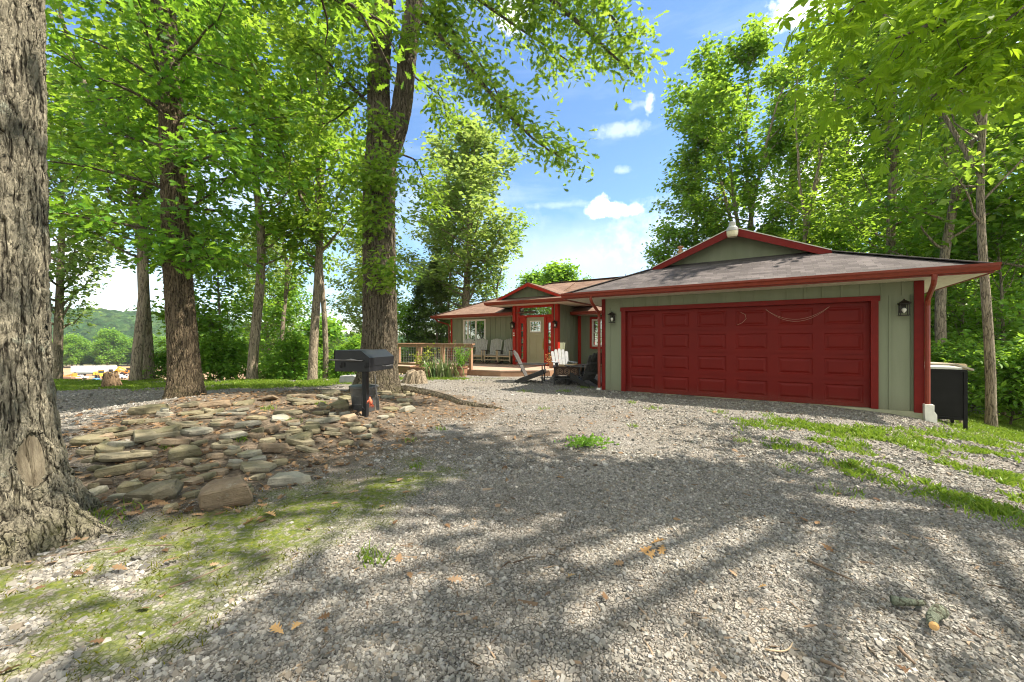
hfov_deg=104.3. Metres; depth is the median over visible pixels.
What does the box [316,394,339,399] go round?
flat stone
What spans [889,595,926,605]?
branch piece
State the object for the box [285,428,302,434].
flat stone
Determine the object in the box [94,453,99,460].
flat stone
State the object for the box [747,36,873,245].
woodland tree
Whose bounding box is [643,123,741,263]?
woodland tree
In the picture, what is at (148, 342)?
woodland tree
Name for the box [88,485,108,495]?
boulder
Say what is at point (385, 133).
oak tree
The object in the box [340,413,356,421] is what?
boulder
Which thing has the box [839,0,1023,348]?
woodland tree
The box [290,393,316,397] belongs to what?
flat stone
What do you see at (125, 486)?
flat stone
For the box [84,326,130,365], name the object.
field tree
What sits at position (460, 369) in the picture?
barrel planter
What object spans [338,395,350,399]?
flat stone
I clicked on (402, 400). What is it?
flat stone
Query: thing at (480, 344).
rocking chair
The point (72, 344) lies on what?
field tree
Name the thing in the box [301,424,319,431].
flat stone
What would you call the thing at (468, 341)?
rocking chair
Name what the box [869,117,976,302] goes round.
woodland tree
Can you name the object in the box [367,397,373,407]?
orange glove
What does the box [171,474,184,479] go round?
flat stone
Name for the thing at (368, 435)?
flat stone
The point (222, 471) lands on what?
flat stone
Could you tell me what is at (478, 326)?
window
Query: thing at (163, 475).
boulder
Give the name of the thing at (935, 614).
branch piece
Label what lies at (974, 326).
bush
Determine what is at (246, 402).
flat stone
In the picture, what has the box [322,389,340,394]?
flat stone
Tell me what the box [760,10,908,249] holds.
woodland tree
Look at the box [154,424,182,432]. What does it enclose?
flat stone
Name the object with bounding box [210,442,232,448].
flat stone
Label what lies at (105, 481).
boulder
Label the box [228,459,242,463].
flat stone
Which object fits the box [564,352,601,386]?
adirondack chair
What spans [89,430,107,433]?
flat stone
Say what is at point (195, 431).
flat stone
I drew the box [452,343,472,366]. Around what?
shrub
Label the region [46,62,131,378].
poplar tree
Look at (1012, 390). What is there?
bush
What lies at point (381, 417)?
flat stone
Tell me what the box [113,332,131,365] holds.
field tree
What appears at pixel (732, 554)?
gravel
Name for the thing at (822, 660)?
stick
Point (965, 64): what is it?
hickory tree
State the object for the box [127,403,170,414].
rock
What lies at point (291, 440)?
flat stone
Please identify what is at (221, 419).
flat stone
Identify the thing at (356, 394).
ash bucket
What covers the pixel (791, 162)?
woodland tree
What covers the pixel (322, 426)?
flat stone
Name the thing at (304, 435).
boulder
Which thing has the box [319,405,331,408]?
flat stone
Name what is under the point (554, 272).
woodland tree
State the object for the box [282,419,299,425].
flat stone
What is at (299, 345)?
bush
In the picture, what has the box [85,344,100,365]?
field tree
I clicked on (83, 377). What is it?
pickup truck
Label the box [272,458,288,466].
boulder
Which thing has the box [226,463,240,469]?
flat stone
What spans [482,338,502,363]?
rocking chair
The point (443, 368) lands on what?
iris clump
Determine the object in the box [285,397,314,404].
flat stone
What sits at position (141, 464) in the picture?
flat stone
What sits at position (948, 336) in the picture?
bush
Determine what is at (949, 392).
metal bin
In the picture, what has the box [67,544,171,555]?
stick
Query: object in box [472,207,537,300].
woodland tree
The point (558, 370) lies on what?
fire pit
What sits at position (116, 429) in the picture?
flat stone
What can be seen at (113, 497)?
boulder
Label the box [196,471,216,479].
flat stone
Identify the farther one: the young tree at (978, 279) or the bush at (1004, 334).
the young tree at (978, 279)
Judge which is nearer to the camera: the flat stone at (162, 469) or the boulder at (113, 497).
the boulder at (113, 497)
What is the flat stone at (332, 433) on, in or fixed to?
on the ground at (304, 513)
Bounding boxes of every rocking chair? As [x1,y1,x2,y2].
[455,338,473,362]
[468,338,488,362]
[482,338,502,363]
[496,338,512,363]
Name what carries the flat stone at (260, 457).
on the ground at (304, 513)
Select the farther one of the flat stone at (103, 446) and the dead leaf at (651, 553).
the flat stone at (103, 446)
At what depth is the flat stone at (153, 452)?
4.23 m
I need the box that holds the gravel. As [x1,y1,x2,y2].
[0,374,1023,681]
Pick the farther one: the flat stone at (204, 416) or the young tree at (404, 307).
the young tree at (404, 307)
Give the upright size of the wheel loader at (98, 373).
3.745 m
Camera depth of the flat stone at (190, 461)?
4.11 m
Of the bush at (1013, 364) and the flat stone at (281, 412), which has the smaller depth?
the flat stone at (281, 412)
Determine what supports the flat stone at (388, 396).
on the ground at (304, 513)
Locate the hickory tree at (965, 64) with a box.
[777,0,1023,187]
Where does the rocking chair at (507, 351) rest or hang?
on the deck
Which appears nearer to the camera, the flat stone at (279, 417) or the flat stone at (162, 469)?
the flat stone at (162, 469)
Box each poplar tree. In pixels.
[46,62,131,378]
[218,220,320,375]
[324,216,406,360]
[396,216,494,360]
[397,109,529,306]
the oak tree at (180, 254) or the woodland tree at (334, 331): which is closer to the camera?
the oak tree at (180, 254)
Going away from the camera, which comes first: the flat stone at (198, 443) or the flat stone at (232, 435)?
the flat stone at (198, 443)
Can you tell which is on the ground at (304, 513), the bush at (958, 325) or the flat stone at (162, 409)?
the bush at (958, 325)
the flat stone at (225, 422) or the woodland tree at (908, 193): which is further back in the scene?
the woodland tree at (908, 193)
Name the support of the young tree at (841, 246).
on the ground at (304, 513)
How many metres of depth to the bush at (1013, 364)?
10.47 m
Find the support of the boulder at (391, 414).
on the ground at (304, 513)
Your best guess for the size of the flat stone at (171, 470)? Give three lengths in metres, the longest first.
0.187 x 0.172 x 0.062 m
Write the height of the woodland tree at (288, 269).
15.742 m
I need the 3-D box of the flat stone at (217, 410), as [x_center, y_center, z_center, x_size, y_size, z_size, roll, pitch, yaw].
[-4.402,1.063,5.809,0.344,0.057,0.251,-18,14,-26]
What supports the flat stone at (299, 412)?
on the ground at (304, 513)
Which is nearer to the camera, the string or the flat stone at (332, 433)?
the flat stone at (332, 433)
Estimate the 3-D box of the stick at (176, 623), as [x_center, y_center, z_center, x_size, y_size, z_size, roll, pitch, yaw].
[-1.587,1.345,1.929,0.011,0.013,0.104,0,0,16]
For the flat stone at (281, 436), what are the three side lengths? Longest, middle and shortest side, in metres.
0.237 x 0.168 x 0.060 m
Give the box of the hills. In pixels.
[51,307,450,357]
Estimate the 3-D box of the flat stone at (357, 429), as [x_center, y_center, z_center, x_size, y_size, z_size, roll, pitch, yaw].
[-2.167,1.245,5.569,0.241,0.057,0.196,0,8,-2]
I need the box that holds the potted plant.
[545,353,552,367]
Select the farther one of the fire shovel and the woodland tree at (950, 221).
the woodland tree at (950, 221)
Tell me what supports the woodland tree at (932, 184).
on the ground at (304, 513)
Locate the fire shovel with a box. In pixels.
[375,374,379,409]
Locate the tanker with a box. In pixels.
[76,370,97,375]
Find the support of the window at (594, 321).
in the house
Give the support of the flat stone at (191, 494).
on the ground at (304, 513)
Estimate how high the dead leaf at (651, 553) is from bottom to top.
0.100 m
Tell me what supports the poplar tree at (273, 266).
on the ground at (304, 513)
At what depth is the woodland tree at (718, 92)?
23.81 m
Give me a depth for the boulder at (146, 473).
3.79 m
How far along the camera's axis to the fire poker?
6.15 m
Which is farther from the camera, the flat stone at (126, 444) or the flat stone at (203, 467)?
the flat stone at (126, 444)
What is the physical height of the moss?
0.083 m
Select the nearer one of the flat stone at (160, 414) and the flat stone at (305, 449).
the flat stone at (305, 449)
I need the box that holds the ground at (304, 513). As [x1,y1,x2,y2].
[0,357,1023,681]
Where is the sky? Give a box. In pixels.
[45,0,1019,333]
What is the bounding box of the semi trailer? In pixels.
[71,366,116,374]
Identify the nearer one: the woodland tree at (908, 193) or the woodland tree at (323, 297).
the woodland tree at (323, 297)
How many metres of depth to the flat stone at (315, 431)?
5.19 m
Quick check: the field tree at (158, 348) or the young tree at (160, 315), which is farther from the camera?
the field tree at (158, 348)
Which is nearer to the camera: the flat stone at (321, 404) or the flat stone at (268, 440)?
the flat stone at (268, 440)
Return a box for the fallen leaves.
[0,389,1023,672]
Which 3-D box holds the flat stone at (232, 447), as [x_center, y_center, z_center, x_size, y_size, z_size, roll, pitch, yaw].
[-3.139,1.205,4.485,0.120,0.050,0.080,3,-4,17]
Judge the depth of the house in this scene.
9.19 m
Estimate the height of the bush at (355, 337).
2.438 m
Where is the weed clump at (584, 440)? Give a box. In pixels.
[554,433,618,448]
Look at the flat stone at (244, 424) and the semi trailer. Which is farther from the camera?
the semi trailer
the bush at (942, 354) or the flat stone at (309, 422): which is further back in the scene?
the bush at (942, 354)
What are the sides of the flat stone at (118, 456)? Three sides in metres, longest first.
0.490 x 0.348 x 0.079 m
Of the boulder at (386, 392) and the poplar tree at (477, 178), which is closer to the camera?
the boulder at (386, 392)
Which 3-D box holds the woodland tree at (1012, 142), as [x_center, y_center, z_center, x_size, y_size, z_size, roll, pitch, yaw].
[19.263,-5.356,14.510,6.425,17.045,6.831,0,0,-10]
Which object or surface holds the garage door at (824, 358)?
in the house
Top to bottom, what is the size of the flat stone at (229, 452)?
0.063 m
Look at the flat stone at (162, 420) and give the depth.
5.20 m
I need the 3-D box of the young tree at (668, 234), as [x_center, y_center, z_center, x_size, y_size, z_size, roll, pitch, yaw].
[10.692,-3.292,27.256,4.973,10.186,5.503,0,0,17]
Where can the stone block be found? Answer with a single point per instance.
(346, 378)
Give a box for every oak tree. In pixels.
[0,0,426,566]
[45,0,327,399]
[255,0,674,409]
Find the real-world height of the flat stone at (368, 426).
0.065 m
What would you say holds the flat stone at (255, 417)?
on the ground at (304, 513)
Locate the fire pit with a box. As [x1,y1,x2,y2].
[553,365,581,384]
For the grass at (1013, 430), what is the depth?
5.46 m
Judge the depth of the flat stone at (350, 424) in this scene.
5.67 m
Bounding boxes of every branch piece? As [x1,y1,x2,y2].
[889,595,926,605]
[925,604,949,630]
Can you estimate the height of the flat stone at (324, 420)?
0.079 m
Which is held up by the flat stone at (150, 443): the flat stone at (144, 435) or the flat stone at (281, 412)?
the flat stone at (144, 435)
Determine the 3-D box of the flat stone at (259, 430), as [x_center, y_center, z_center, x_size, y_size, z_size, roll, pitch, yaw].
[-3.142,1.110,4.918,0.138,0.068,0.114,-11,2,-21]
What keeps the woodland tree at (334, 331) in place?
on the ground at (304, 513)
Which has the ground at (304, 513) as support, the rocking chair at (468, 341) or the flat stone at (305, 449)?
the flat stone at (305, 449)
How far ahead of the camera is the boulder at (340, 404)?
6.44 m
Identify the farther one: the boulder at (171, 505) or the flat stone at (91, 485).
the flat stone at (91, 485)
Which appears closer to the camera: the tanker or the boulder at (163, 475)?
the boulder at (163, 475)
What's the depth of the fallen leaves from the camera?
4.34 m
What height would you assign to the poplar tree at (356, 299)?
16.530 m
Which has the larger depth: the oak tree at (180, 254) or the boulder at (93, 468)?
the oak tree at (180, 254)
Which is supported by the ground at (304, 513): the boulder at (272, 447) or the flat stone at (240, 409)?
the boulder at (272, 447)
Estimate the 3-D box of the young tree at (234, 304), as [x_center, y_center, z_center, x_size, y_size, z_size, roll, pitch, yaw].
[-11.511,-1.448,15.919,4.306,7.972,3.892,0,0,27]
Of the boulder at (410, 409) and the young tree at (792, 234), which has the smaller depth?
the boulder at (410, 409)
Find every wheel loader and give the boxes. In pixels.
[63,372,79,376]
[92,370,103,377]
[115,367,129,374]
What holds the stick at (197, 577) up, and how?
on the ground at (304, 513)
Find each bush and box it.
[142,349,166,379]
[199,330,246,379]
[200,329,263,379]
[253,328,322,379]
[258,347,299,379]
[318,335,361,378]
[346,332,361,374]
[924,302,1011,403]
[924,324,982,356]
[924,338,997,406]
[932,329,1022,412]
[967,320,1017,345]
[967,338,1023,424]
[968,334,1023,421]
[979,330,1023,419]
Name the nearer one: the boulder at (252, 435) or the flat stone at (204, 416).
the boulder at (252, 435)
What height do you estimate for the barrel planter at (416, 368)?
0.360 m
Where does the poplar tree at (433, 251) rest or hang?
on the ground at (304, 513)
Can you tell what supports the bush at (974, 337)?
on the ground at (304, 513)
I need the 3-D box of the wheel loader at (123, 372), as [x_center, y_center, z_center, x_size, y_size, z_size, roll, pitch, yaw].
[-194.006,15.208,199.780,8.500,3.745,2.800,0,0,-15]
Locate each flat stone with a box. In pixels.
[69,434,109,445]
[75,449,97,455]
[81,456,97,462]
[85,445,95,449]
[87,483,99,489]
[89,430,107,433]
[94,426,126,432]
[94,441,124,452]
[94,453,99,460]
[94,462,137,477]
[97,451,152,461]
[98,432,114,438]
[107,440,139,447]
[113,430,133,437]
[116,481,143,492]
[121,418,151,424]
[130,450,157,454]
[133,429,180,442]
[135,461,146,469]
[144,437,163,446]
[145,417,171,424]
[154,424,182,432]
[155,467,164,472]
[156,411,173,416]
[159,438,189,445]
[160,407,168,412]
[163,467,185,474]
[165,421,202,427]
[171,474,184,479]
[176,401,200,408]
[176,410,204,415]
[180,427,212,436]
[180,476,203,484]
[182,490,199,499]
[183,457,201,464]
[187,414,212,419]
[190,439,208,446]
[192,462,218,472]
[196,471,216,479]
[198,400,230,408]
[201,408,213,412]
[204,408,224,415]
[205,453,223,459]
[208,468,228,475]
[209,422,220,426]
[210,417,225,421]
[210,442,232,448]
[215,411,246,415]
[218,439,232,443]
[219,430,247,439]
[220,420,234,426]
[223,448,241,455]
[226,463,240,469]
[227,407,249,411]
[227,445,239,449]
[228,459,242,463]
[231,399,254,405]
[234,420,261,428]
[237,449,262,458]
[240,460,276,473]
[246,415,266,420]
[248,455,266,460]
[249,473,265,480]
[251,427,263,432]
[257,395,280,400]
[258,437,275,442]
[263,424,279,433]
[267,471,310,487]
[271,414,290,421]
[272,433,291,439]
[273,409,304,414]
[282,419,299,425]
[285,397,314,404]
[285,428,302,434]
[285,436,314,445]
[287,410,302,414]
[287,422,299,426]
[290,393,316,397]
[292,399,320,405]
[295,445,319,452]
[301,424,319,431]
[305,417,340,423]
[305,421,318,424]
[308,428,320,433]
[311,410,329,414]
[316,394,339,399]
[317,402,326,406]
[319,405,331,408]
[320,424,338,429]
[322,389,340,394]
[323,431,344,436]
[325,427,339,431]
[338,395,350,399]
[338,439,353,446]
[339,411,349,414]
[340,428,350,433]
[344,422,360,426]
[349,426,366,433]
[355,433,371,438]
[363,424,373,428]
[368,428,378,433]
[377,415,388,419]
[380,395,394,399]
[382,406,398,411]
[392,393,405,396]
[396,398,412,402]
[397,402,410,405]
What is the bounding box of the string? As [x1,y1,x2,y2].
[738,308,826,324]
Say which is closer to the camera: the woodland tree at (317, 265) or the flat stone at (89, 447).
the flat stone at (89, 447)
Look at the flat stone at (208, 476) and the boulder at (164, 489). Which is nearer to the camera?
the boulder at (164, 489)
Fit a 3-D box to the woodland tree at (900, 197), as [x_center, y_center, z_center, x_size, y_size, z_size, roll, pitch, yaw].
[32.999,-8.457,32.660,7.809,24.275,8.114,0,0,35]
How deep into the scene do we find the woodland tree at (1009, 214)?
24.53 m
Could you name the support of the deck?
on the ground at (304, 513)
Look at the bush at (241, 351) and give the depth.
15.08 m
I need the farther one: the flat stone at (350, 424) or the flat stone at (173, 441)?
the flat stone at (350, 424)
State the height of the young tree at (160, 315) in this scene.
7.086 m
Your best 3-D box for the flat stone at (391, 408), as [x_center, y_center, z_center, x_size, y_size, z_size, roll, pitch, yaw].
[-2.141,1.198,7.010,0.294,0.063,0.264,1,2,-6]
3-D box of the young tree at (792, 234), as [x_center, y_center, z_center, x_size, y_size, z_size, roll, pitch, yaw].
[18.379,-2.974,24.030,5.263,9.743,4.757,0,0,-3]
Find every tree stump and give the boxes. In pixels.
[101,371,121,386]
[401,369,427,383]
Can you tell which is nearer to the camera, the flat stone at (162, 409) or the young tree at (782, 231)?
the flat stone at (162, 409)
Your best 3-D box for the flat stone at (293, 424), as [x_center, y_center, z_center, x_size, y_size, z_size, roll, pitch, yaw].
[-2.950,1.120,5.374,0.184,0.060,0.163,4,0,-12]
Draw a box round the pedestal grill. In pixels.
[329,349,393,416]
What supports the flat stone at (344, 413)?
on the ground at (304, 513)
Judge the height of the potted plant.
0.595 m
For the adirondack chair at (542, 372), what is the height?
1.015 m
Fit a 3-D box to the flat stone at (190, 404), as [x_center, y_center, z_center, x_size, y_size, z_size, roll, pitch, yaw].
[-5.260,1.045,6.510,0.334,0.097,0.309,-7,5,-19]
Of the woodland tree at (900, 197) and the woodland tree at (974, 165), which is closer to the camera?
the woodland tree at (974, 165)
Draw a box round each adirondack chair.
[513,350,547,382]
[551,349,577,379]
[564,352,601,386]
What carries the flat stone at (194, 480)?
on the ground at (304, 513)
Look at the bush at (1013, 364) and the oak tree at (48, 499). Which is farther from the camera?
the bush at (1013, 364)
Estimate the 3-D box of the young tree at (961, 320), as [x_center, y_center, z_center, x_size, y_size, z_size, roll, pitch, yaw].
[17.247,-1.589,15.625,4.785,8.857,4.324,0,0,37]
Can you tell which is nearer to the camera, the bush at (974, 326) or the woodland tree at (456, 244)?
the bush at (974, 326)
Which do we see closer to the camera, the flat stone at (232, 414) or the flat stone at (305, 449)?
the flat stone at (305, 449)
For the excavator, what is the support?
on the ground at (304, 513)
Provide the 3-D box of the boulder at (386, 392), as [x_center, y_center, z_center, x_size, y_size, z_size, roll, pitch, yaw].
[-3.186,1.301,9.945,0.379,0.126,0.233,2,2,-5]
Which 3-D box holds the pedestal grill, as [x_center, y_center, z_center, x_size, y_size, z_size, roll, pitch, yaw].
[-2.325,0.715,6.269,0.685,1.150,0.834,0,0,10]
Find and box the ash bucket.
[349,384,379,411]
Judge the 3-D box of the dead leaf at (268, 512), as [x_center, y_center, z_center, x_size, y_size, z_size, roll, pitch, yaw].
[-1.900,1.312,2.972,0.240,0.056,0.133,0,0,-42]
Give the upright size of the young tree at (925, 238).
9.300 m
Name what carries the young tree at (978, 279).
on the ground at (304, 513)
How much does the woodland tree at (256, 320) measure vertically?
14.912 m
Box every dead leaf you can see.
[243,510,275,524]
[269,621,302,633]
[638,537,665,558]
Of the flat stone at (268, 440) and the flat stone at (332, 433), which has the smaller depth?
the flat stone at (268, 440)
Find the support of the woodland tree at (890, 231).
on the ground at (304, 513)
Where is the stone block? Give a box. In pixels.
[339,375,355,382]
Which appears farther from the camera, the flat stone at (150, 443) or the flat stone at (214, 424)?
the flat stone at (214, 424)
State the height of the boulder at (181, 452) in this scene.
0.144 m
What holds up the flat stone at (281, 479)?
on the ground at (304, 513)
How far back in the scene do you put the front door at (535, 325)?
17.34 m
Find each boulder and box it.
[86,465,106,470]
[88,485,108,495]
[94,478,112,485]
[106,493,125,501]
[121,478,183,502]
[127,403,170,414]
[132,498,143,503]
[139,468,156,479]
[150,472,171,480]
[162,502,178,512]
[168,444,201,461]
[197,475,252,510]
[246,432,264,438]
[257,443,289,452]
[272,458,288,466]
[291,431,312,439]
[329,399,348,408]
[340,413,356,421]
[359,440,373,447]
[378,390,391,394]
[385,413,394,416]
[399,405,415,412]
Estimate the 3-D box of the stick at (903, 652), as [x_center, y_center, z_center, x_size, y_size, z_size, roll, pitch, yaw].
[1.644,1.310,1.661,0.018,0.018,0.083,0,0,12]
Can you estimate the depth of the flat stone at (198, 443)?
4.51 m
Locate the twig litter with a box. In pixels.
[14,391,1023,681]
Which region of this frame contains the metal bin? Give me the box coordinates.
[924,365,967,429]
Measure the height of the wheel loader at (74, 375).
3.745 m
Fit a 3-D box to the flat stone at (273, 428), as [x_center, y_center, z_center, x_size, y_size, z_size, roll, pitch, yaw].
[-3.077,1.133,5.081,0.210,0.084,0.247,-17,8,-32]
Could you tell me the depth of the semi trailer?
203.74 m
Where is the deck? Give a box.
[398,343,585,376]
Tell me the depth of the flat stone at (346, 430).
5.41 m
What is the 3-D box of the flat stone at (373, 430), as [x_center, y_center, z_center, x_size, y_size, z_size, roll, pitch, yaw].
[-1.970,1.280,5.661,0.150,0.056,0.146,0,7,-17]
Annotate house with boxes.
[430,221,1001,423]
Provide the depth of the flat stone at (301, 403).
6.74 m
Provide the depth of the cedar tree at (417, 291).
26.70 m
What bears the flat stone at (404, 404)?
on the ground at (304, 513)
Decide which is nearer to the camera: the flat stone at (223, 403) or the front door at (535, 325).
the flat stone at (223, 403)
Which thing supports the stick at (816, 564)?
on the gravel
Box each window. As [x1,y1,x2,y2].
[463,319,485,346]
[592,319,601,346]
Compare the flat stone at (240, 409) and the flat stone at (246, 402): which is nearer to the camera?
the flat stone at (240, 409)
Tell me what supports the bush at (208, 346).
on the ground at (304, 513)
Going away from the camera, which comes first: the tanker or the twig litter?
the twig litter
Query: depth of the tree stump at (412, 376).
12.35 m
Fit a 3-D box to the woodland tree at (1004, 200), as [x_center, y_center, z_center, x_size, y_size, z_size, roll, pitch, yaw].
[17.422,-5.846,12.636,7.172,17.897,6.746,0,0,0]
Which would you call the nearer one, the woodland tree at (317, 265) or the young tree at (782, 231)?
the woodland tree at (317, 265)
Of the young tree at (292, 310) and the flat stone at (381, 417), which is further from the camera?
the young tree at (292, 310)
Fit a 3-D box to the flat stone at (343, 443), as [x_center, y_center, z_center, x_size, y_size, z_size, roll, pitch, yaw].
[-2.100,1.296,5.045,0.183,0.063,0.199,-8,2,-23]
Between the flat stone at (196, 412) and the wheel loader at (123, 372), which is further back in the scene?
the wheel loader at (123, 372)
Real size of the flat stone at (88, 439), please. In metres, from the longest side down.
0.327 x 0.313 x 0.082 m
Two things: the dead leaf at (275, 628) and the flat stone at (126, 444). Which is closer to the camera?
the dead leaf at (275, 628)
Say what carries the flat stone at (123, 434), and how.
on the ground at (304, 513)
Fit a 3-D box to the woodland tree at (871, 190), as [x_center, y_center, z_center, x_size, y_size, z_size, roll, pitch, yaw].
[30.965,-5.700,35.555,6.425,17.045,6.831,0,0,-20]
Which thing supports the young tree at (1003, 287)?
on the ground at (304, 513)
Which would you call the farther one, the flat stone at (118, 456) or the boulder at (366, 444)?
the boulder at (366, 444)
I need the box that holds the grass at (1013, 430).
[53,375,1023,568]
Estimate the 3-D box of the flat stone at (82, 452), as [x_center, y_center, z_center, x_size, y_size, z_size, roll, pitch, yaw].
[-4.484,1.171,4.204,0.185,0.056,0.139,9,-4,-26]
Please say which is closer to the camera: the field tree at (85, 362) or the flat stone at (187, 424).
the flat stone at (187, 424)
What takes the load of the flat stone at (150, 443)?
on the ground at (304, 513)
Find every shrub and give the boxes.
[409,343,439,366]
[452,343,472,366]
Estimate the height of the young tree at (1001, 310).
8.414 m
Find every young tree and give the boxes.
[125,226,249,378]
[151,208,296,379]
[246,278,318,379]
[397,296,450,374]
[640,216,704,268]
[756,217,797,239]
[780,214,836,248]
[807,207,885,252]
[867,200,977,320]
[877,188,1019,333]
[912,189,1023,343]
[920,178,1023,414]
[952,227,1023,322]
[957,235,1023,322]
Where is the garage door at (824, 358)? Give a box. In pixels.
[627,302,869,407]
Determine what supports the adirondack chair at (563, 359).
on the ground at (304, 513)
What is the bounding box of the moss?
[0,454,472,681]
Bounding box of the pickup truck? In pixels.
[76,375,88,378]
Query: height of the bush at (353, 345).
2.286 m
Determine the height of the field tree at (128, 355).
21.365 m
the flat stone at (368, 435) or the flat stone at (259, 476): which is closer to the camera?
the flat stone at (259, 476)
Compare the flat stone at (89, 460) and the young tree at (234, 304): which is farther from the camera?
the young tree at (234, 304)
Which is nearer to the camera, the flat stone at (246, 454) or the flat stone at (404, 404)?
the flat stone at (246, 454)
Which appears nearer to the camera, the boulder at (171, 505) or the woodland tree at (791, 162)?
the boulder at (171, 505)
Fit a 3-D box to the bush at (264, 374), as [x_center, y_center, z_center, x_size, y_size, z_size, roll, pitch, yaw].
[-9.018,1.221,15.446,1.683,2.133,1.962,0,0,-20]
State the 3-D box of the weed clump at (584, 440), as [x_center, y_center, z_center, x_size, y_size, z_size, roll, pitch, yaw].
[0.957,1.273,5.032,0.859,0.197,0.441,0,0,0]
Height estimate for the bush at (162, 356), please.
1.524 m
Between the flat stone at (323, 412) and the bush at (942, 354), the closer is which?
the flat stone at (323, 412)
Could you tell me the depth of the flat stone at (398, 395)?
9.46 m
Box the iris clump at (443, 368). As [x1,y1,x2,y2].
[417,345,466,377]
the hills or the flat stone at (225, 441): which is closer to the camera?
the flat stone at (225, 441)
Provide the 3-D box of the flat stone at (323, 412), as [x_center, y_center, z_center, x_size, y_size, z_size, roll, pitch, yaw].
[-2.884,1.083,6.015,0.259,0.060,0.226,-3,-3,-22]
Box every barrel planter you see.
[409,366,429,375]
[453,366,467,376]
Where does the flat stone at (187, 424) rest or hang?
on the ground at (304, 513)
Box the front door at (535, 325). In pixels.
[527,317,543,362]
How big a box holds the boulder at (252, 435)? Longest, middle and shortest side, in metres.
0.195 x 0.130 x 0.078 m
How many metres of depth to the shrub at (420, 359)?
14.32 m
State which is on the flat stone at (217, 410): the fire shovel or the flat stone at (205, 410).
the flat stone at (205, 410)
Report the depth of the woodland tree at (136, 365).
12.24 m
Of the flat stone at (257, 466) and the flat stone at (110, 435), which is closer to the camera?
the flat stone at (257, 466)
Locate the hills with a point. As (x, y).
(123, 322)
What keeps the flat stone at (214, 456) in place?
on the ground at (304, 513)
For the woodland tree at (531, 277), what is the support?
on the ground at (304, 513)
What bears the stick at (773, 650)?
on the ground at (304, 513)
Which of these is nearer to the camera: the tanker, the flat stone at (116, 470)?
the flat stone at (116, 470)
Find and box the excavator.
[104,367,127,372]
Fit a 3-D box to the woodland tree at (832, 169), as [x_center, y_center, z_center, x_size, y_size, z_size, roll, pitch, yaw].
[19.304,-8.420,23.304,6.972,21.674,7.245,0,0,35]
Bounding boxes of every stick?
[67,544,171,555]
[170,562,231,587]
[172,611,195,625]
[764,642,792,652]
[807,559,852,580]
[820,657,845,672]
[897,646,915,664]
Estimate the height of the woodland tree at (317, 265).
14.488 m
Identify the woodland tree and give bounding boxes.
[46,0,234,380]
[46,0,236,379]
[126,0,350,378]
[199,0,400,379]
[216,0,361,378]
[244,118,340,377]
[289,311,349,379]
[428,118,485,332]
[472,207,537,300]
[508,266,542,292]
[534,258,598,284]
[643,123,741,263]
[654,0,869,240]
[731,49,845,237]
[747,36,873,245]
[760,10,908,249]
[772,2,919,245]
[796,0,1023,266]
[826,176,887,250]
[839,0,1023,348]
[844,0,1023,426]
[864,115,948,253]
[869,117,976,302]
[897,79,1018,294]
[903,2,1023,267]
[908,28,1023,414]
[976,134,1022,309]
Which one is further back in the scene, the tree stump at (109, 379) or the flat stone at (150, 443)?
the tree stump at (109, 379)
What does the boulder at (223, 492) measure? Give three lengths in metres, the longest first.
0.434 x 0.259 x 0.204 m
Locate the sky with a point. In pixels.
(603, 222)
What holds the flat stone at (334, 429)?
on the flat stone at (332, 433)
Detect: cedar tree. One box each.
[400,276,440,362]
[416,256,451,361]
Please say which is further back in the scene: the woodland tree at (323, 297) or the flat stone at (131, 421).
the woodland tree at (323, 297)
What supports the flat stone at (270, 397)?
on the ground at (304, 513)
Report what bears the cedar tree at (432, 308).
on the ground at (304, 513)
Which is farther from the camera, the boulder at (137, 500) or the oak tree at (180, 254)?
the oak tree at (180, 254)
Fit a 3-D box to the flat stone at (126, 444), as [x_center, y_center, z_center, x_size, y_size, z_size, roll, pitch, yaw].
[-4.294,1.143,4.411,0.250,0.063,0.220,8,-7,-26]
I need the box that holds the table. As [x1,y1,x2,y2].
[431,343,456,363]
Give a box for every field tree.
[63,332,89,366]
[75,337,96,365]
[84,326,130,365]
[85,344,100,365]
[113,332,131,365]
[119,338,132,365]
[153,335,165,362]
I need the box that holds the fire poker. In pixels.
[361,373,364,409]
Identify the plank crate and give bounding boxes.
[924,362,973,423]
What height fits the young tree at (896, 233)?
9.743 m
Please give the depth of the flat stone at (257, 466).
4.07 m

